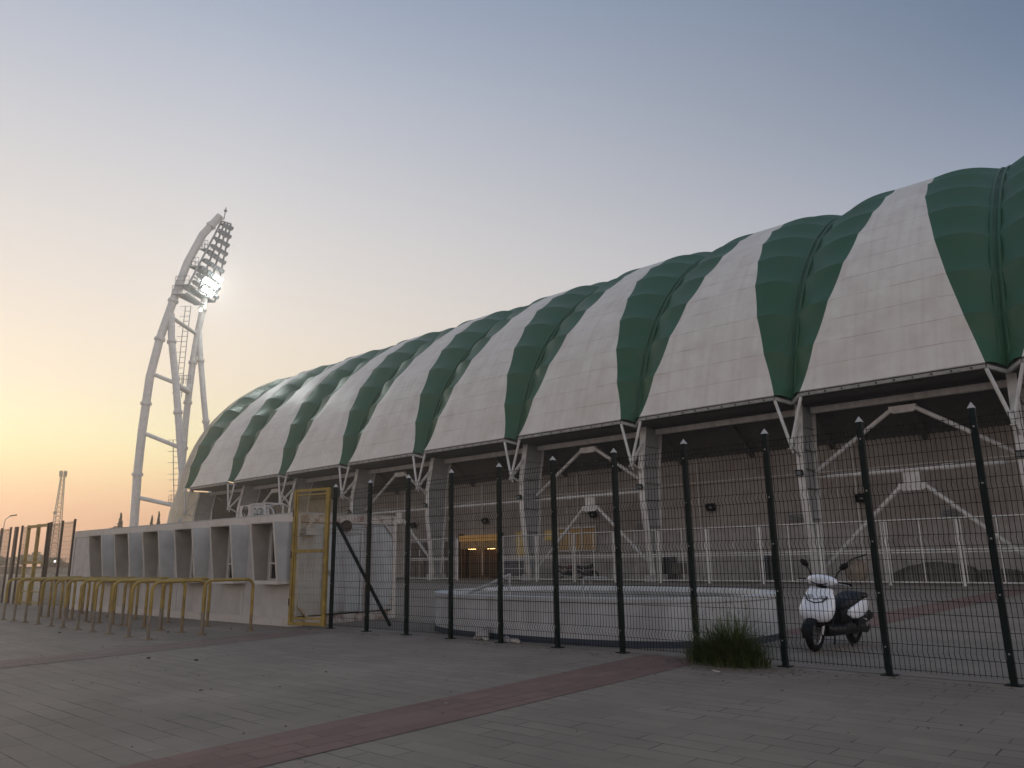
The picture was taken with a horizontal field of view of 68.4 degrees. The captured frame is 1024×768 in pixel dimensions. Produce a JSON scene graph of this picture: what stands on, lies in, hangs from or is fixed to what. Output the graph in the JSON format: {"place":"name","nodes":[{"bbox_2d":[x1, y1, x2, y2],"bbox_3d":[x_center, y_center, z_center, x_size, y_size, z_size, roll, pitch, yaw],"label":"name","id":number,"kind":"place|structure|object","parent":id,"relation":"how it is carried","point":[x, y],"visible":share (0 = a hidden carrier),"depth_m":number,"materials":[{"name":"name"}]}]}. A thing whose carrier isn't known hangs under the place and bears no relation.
{"place":"outdoors","nodes":[
{"label":"outdoors","id":0,"kind":"place"},
{"bbox_2d":[0,566,21,573],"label":"wall","id":1,"kind":"structure","parent":0,"point":[14,571],"depth_m":130.61,"materials":[{"name":"white concrete"}]},
{"bbox_2d":[1,558,68,573],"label":"shed","id":2,"kind":"structure","parent":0,"point":[37,571],"depth_m":125.11,"materials":[{"name":"grey paint"}]},
{"bbox_2d":[49,470,66,557],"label":"radio tower","id":3,"kind":"structure","parent":0,"point":[61,472],"depth_m":187.18,"materials":[{"name":"metal"}]},
{"bbox_2d":[0,630,322,667],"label":"red path","id":4,"kind":"structure","parent":0,"point":[76,656],"depth_m":11.81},
{"bbox_2d":[117,655,692,767],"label":"red path","id":5,"kind":"structure","parent":0,"point":[262,751],"depth_m":6.30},
{"bbox_2d":[0,566,1023,767],"bbox_3d":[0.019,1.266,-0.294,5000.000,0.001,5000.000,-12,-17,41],"label":"ground","id":6,"kind":"structure","parent":0,"point":[56,716],"depth_m":6.79,"materials":[{"name":"grey concrete"}]},
{"bbox_2d":[0,514,16,554],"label":"street lamp","id":7,"kind":"object","parent":6,"relation":"on","point":[3,527],"visible":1,"depth_m":73.78,"materials":[{"name":"grey metal"}]},
{"bbox_2d":[3,557,16,565],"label":"tree","id":8,"kind":"object","parent":6,"relation":"on","point":[9,558],"visible":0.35,"depth_m":156.16,"materials":[{"name":"green plant"}]},
{"bbox_2d":[15,554,31,564],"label":"tree","id":9,"kind":"object","parent":6,"relation":"on","point":[29,558],"visible":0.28,"depth_m":155.93,"materials":[{"name":"green plant"}]},
{"bbox_2d":[0,577,52,619],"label":"queue barrier","id":10,"kind":"object","parent":6,"relation":"on","point":[6,597],"visible":0.79,"depth_m":19.15,"materials":[{"name":"metal"}]},
{"bbox_2d":[29,551,43,566],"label":"tree","id":11,"kind":"object","parent":6,"relation":"on","point":[39,557],"visible":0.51,"depth_m":157.17,"materials":[{"name":"green plant"}]},
{"bbox_2d":[0,519,76,605],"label":"fence","id":12,"kind":"object","parent":6,"relation":"on","point":[45,562],"visible":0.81,"depth_m":26.02,"materials":[{"name":"brown metal"}]},
{"bbox_2d":[12,577,64,620],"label":"queue barrier","id":13,"kind":"object","parent":6,"relation":"on","point":[17,593],"visible":0.82,"depth_m":18.64,"materials":[{"name":"metal"}]},
{"bbox_2d":[20,577,76,622],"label":"queue barrier","id":14,"kind":"object","parent":6,"relation":"on","point":[28,594],"visible":0.81,"depth_m":18.09,"materials":[{"name":"metal"}]},
{"bbox_2d":[33,578,90,624],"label":"queue barrier","id":15,"kind":"object","parent":6,"relation":"on","point":[41,598],"visible":0.81,"depth_m":17.45,"materials":[{"name":"metal"}]},
{"bbox_2d":[40,576,85,616],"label":"queue barrier","id":16,"kind":"object","parent":6,"relation":"on","point":[83,597],"visible":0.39,"depth_m":20.56,"materials":[{"name":"metal"}]},
{"bbox_2d":[46,578,104,626],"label":"queue barrier","id":17,"kind":"object","parent":6,"relation":"on","point":[54,601],"visible":0.75,"depth_m":16.86,"materials":[{"name":"metal"}]},
{"bbox_2d":[59,578,117,627],"bbox_3d":[-9.279,4.804,16.583,0.170,1.015,1.170,-14,-18,41],"label":"queue barrier","id":18,"kind":"object","parent":6,"relation":"on","point":[66,600],"visible":0.71,"depth_m":16.36,"materials":[{"name":"metal"}]},
{"bbox_2d":[65,576,113,619],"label":"queue barrier","id":19,"kind":"object","parent":6,"relation":"on","point":[68,601],"visible":0.41,"depth_m":18.97,"materials":[{"name":"metal"}]},
{"bbox_2d":[73,578,132,629],"bbox_3d":[-8.664,4.670,16.044,0.170,1.014,1.170,-13,-18,40],"label":"queue barrier","id":20,"kind":"object","parent":6,"relation":"on","point":[80,599],"visible":0.77,"depth_m":15.80,"materials":[{"name":"metal"}]},
{"bbox_2d":[87,576,139,622],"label":"queue barrier","id":21,"kind":"object","parent":6,"relation":"on","point":[136,604],"visible":0.59,"depth_m":18.15,"materials":[{"name":"metal"}]},
{"bbox_2d":[112,512,122,527],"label":"cypress tree","id":22,"kind":"object","parent":6,"relation":"on","point":[120,523],"visible":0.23,"depth_m":105.00,"materials":[{"name":"green plant"}]},
{"bbox_2d":[87,578,148,631],"bbox_3d":[-8.045,4.534,15.500,0.170,1.014,1.170,-12,-17,42],"label":"queue barrier","id":23,"kind":"object","parent":6,"relation":"on","point":[96,597],"visible":0.78,"depth_m":15.35,"materials":[{"name":"metal"}]},
{"bbox_2d":[104,579,165,634],"bbox_3d":[-7.436,4.401,14.967,0.170,1.015,1.170,-12,-17,39],"label":"queue barrier","id":24,"kind":"object","parent":6,"relation":"on","point":[112,602],"visible":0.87,"depth_m":14.65,"materials":[{"name":"metal"}]},
{"bbox_2d":[117,577,172,625],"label":"queue barrier","id":25,"kind":"object","parent":6,"relation":"on","point":[124,601],"visible":0.81,"depth_m":16.96,"materials":[{"name":"metal"}]},
{"bbox_2d":[123,579,186,636],"bbox_3d":[-6.754,4.252,14.368,0.170,1.014,1.170,-11,-17,39],"label":"queue barrier","id":26,"kind":"object","parent":6,"relation":"on","point":[135,584],"visible":0.87,"depth_m":14.25,"materials":[{"name":"metal"}]},
{"bbox_2d":[156,511,159,523],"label":"cypress tree","id":27,"kind":"object","parent":6,"relation":"on","point":[158,520],"visible":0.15,"depth_m":107.34,"materials":[{"name":"green plant"}]},
{"bbox_2d":[142,579,206,639],"bbox_3d":[-6.133,4.116,13.824,0.170,1.014,1.170,-11,-17,40],"label":"queue barrier","id":28,"kind":"object","parent":6,"relation":"on","point":[152,596],"visible":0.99,"depth_m":13.55,"materials":[{"name":"yellow metal"}]},
{"bbox_2d":[129,208,233,526],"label":"floodlight mast","id":29,"kind":"object","parent":6,"relation":"on","point":[169,320],"visible":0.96,"depth_m":93.17,"materials":[{"name":"metal"}]},
{"bbox_2d":[155,577,211,630],"bbox_3d":[-6.783,4.551,15.655,0.170,1.015,1.170,-11,-17,40],"label":"queue barrier","id":30,"kind":"object","parent":6,"relation":"on","point":[162,601],"visible":0.73,"depth_m":15.71,"materials":[{"name":"metal"}]},
{"bbox_2d":[196,578,254,635],"bbox_3d":[-5.466,4.262,14.499,0.170,1.014,1.170,-12,-17,40],"label":"queue barrier","id":31,"kind":"object","parent":6,"relation":"on","point":[207,582],"visible":1,"depth_m":14.51,"materials":[{"name":"metal"}]},
{"bbox_2d":[18,614,1016,767],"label":"grit","id":32,"kind":"object","parent":6,"relation":"on","point":[566,672],"visible":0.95,"depth_m":8.72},
{"bbox_2d":[167,156,1023,583],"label":"stadium","id":33,"kind":"object","parent":6,"relation":"on","point":[897,308],"visible":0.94,"depth_m":41.32,"materials":[{"name":"fabric"}]},
{"bbox_2d":[410,544,425,576],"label":"door","id":34,"kind":"structure","parent":33,"relation":"in","point":[422,570],"depth_m":57.83,"materials":[{"name":"grey metal"}]},
{"bbox_2d":[426,543,447,576],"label":"door","id":35,"kind":"structure","parent":33,"relation":"in","point":[445,544],"depth_m":56.03,"materials":[{"name":"grey metal"}]},
{"bbox_2d":[516,532,523,555],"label":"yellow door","id":36,"kind":"structure","parent":33,"relation":"in","point":[519,533],"depth_m":51.24,"materials":[{"name":"yellow metal"}]},
{"bbox_2d":[545,530,550,539],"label":"window","id":37,"kind":"structure","parent":33,"relation":"in","point":[548,532],"depth_m":49.69,"materials":[{"name":"yellow glass"}]},
{"bbox_2d":[557,526,597,551],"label":"window","id":38,"kind":"structure","parent":33,"relation":"in","point":[584,529],"depth_m":47.91,"materials":[{"name":"glass"}]},
{"bbox_2d":[325,402,1023,687],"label":"fence","id":39,"kind":"object","parent":6,"relation":"on","point":[999,590],"visible":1,"depth_m":10.00,"materials":[{"name":"black metal"}]},
{"bbox_2d":[288,487,330,626],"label":"gate","id":40,"kind":"structure","parent":39,"relation":"attached to","point":[325,558],"depth_m":15.49,"materials":[{"name":"yellow metal"}]},
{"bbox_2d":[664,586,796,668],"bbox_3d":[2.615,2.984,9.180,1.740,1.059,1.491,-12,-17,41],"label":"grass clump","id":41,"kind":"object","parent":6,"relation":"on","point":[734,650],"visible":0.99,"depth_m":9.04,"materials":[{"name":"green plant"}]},
{"bbox_2d":[0,577,1023,683],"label":"stadium yard","id":42,"kind":"structure","parent":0,"point":[427,628],"depth_m":13.17,"materials":[{"name":"grey concrete"}]},
{"bbox_2d":[69,512,396,626],"bbox_3d":[-8.319,4.991,20.383,12.150,2.340,3.232,-12,-17,39],"label":"ticket container","id":43,"kind":"object","parent":42,"relation":"on","point":[256,549],"visible":0.76,"depth_m":17.44,"materials":[{"name":"grey paint"}]},
{"bbox_2d":[190,556,192,577],"bbox_3d":[-7.665,4.251,18.431,0.620,1.060,0.060,-12,-17,39],"label":"window","id":44,"kind":"structure","parent":43,"relation":"in","point":[191,571],"depth_m":18.53,"materials":[{"name":"grey glass"}]},
{"bbox_2d":[227,537,231,577],"bbox_3d":[-6.348,3.977,17.337,0.620,1.060,0.060,-12,-17,39],"label":"window","id":45,"kind":"structure","parent":43,"relation":"in","point":[229,571],"depth_m":17.45,"materials":[{"name":"grey glass"}]},
{"bbox_2d":[239,502,283,516],"bbox_3d":[-6.125,3.103,18.326,1.225,0.344,0.544,-12,-17,41],"label":"air conditioner","id":46,"kind":"object","parent":43,"relation":"on","point":[255,509],"visible":0.9,"depth_m":18.28,"materials":[{"name":"white metal"}]},
{"bbox_2d":[268,531,275,579],"bbox_3d":[-5.030,3.703,16.242,0.620,1.060,0.060,-12,-17,39],"label":"window","id":47,"kind":"structure","parent":43,"relation":"in","point":[272,575],"depth_m":16.36,"materials":[{"name":"grey glass"}]},
{"bbox_2d":[326,533,360,612],"bbox_3d":[-3.726,4.164,16.657,0.088,1.690,0.920,-12,-17,39],"label":"door","id":48,"kind":"structure","parent":43,"relation":"in","point":[351,538],"depth_m":16.70,"materials":[{"name":"grey metal"}]},
{"bbox_2d":[409,538,459,580],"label":"white tube fence","id":49,"kind":"object","parent":42,"relation":"on","point":[444,558],"visible":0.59,"depth_m":49.49,"materials":[{"name":"metal"}]},
{"bbox_2d":[473,627,489,639],"bbox_3d":[-0.488,4.126,12.477,0.322,0.211,0.199,-12,-17,41],"label":"rubbish bag","id":50,"kind":"object","parent":42,"relation":"on","point":[482,632],"visible":0.76,"depth_m":12.42,"materials":[{"name":"white plastic"}]},
{"bbox_2d":[434,586,779,648],"bbox_3d":[1.519,4.146,13.761,6.640,0.700,4.340,-12,-17,41],"label":"pool basin","id":51,"kind":"object","parent":42,"relation":"on","point":[603,613],"visible":0.56,"depth_m":11.59,"materials":[{"name":"paint"}]},
{"bbox_2d":[468,574,510,594],"bbox_3d":[-0.390,3.804,13.261,0.810,0.916,0.062,-5,-14,19],"label":"leaning pole","id":52,"kind":"object","parent":51,"relation":"on","point":[494,581],"visible":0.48,"depth_m":13.28,"materials":[{"name":"grey metal"}]},
{"bbox_2d":[582,576,606,596],"bbox_3d":[1.306,3.216,11.836,0.410,0.370,0.134,-6,-14,22],"label":"pool ladder rail","id":53,"kind":"object","parent":51,"relation":"attached to","point":[584,578],"visible":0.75,"depth_m":11.85,"materials":[{"name":"silver metal"}]},
{"bbox_2d":[502,514,1023,585],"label":"white tube fence","id":54,"kind":"object","parent":42,"relation":"on","point":[960,551],"visible":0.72,"depth_m":33.95,"materials":[{"name":"metal"}]},
{"bbox_2d":[797,559,872,650],"bbox_3d":[4.652,3.154,10.802,1.866,1.220,0.761,11,-12,-42],"label":"scooter","id":55,"kind":"object","parent":42,"relation":"on","point":[811,603],"visible":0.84,"depth_m":10.45,"materials":[{"name":"plastic"}]},
{"bbox_2d":[891,562,1023,583],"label":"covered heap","id":56,"kind":"object","parent":42,"relation":"on","point":[935,568],"visible":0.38,"depth_m":31.96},
{"bbox_2d":[0,0,1023,566],"label":"sky","id":57,"kind":"structure","parent":0,"point":[385,173],"materials":[{"name":"blue"}]},
{"bbox_2d":[503,559,525,577],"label":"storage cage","id":58,"kind":"object","parent":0,"point":[516,569],"visible":0.33,"depth_m":47.30,"materials":[{"name":"grey metal"}]},
{"bbox_2d":[511,638,519,642],"bbox_3d":[0.053,4.049,11.876,0.068,0.068,0.153,9,-16,-36],"label":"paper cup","id":59,"kind":"object","parent":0,"point":[516,640],"visible":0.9,"depth_m":11.84,"materials":[{"name":"white paper"}]},
{"bbox_2d":[558,564,578,578],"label":"motorbike","id":60,"kind":"object","parent":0,"point":[566,567],"visible":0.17,"depth_m":44.88,"materials":[{"name":"metal"}]},
{"bbox_2d":[575,564,597,580],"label":"motorbike","id":61,"kind":"object","parent":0,"point":[589,571],"visible":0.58,"depth_m":43.54,"materials":[{"name":"metal"}]},
{"bbox_2d":[662,557,677,579],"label":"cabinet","id":62,"kind":"object","parent":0,"point":[665,563],"visible":0.41,"depth_m":40.61,"materials":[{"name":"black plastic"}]},
{"bbox_2d":[672,563,686,579],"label":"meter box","id":63,"kind":"object","parent":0,"point":[675,566],"visible":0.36,"depth_m":40.22,"materials":[{"name":"grey metal"}]},
{"bbox_2d":[758,555,774,580],"bbox_3d":[12.684,9.109,37.164,0.800,1.280,0.630,-12,-17,41],"label":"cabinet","id":64,"kind":"object","parent":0,"point":[768,567],"visible":0.39,"depth_m":36.92,"materials":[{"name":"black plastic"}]},
{"bbox_2d":[844,554,867,580],"bbox_3d":[15.512,8.339,33.980,1.330,1.310,0.765,-12,-17,41],"label":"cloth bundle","id":65,"kind":"object","parent":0,"point":[851,568],"visible":0.6,"depth_m":33.74,"materials":[{"name":"grey fabric"}]},
{"bbox_2d":[786,588,1023,633],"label":"red path","id":66,"kind":"structure","parent":0,"point":[925,608],"depth_m":17.96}
]}

